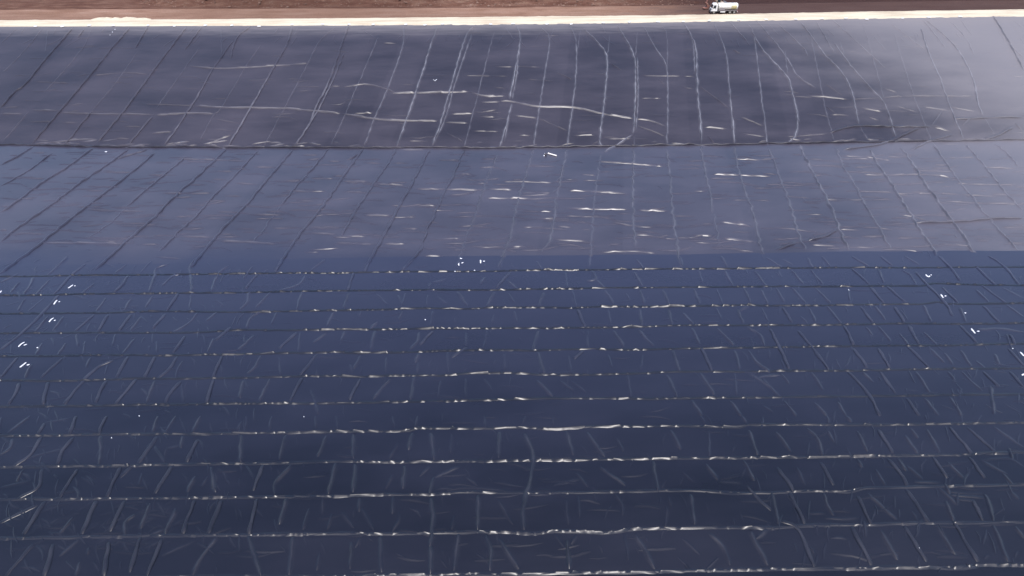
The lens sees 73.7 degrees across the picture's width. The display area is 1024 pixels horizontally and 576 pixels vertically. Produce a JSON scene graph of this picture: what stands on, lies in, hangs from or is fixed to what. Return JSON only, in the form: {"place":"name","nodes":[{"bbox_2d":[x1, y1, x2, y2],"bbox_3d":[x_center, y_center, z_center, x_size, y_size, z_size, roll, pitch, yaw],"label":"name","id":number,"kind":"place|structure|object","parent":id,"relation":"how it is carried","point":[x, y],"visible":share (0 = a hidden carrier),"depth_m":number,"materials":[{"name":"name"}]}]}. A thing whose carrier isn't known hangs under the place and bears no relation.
{"place":"outdoors","nodes":[
{"label":"outdoors","id":0,"kind":"place"},
{"bbox_2d":[0,0,973,9],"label":"earth bank","id":1,"kind":"structure","parent":0,"point":[63,4],"depth_m":221.98,"materials":[{"name":"brown soil"}]},
{"bbox_2d":[140,0,693,7],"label":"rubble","id":2,"kind":"object","parent":1,"relation":"on","point":[393,6],"visible":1,"depth_m":221.66,"materials":[{"name":"brown stone"}]},
{"bbox_2d":[0,16,1023,148],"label":"slope liner","id":3,"kind":"object","parent":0,"point":[756,82],"visible":1,"depth_m":184.75,"materials":[{"name":"black plastic"}]},
{"bbox_2d":[0,0,1023,19],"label":"dirt track","id":4,"kind":"structure","parent":0,"point":[80,14],"depth_m":215.81,"materials":[{"name":"soil"}]},
{"bbox_2d":[91,17,104,20],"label":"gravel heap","id":5,"kind":"object","parent":4,"relation":"on","point":[99,19],"visible":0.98,"depth_m":210.03,"materials":[{"name":"beige gravel"}]},
{"bbox_2d":[119,17,135,20],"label":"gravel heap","id":6,"kind":"object","parent":4,"relation":"on","point":[127,18],"visible":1,"depth_m":210.05,"materials":[{"name":"beige gravel"}]},
{"bbox_2d":[703,0,725,8],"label":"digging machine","id":7,"kind":"object","parent":4,"relation":"on","point":[707,4],"visible":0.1,"depth_m":214.67,"materials":[{"name":"metal"}]},
{"bbox_2d":[709,2,738,13],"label":"tanker truck","id":8,"kind":"object","parent":4,"relation":"on","point":[730,8],"visible":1,"depth_m":210.45,"materials":[{"name":"white paint"}]},
{"bbox_2d":[0,9,1023,26],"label":"gravel road","id":9,"kind":"structure","parent":0,"point":[556,19],"depth_m":207.61,"materials":[{"name":"beige gravel"}]},
{"bbox_3d":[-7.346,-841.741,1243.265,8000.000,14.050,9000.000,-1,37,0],"label":"ground","id":10,"kind":"structure","parent":0,"visible":0},
{"bbox_2d":[0,250,1023,575],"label":"floor liner","id":11,"kind":"object","parent":10,"relation":"on","point":[778,414],"visible":1,"depth_m":96.34,"materials":[{"name":"plastic"}]},
{"bbox_2d":[0,140,1023,266],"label":"apron liner","id":12,"kind":"object","parent":10,"relation":"on","point":[82,205],"visible":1,"depth_m":145.63,"materials":[{"name":"plastic"}]}
]}

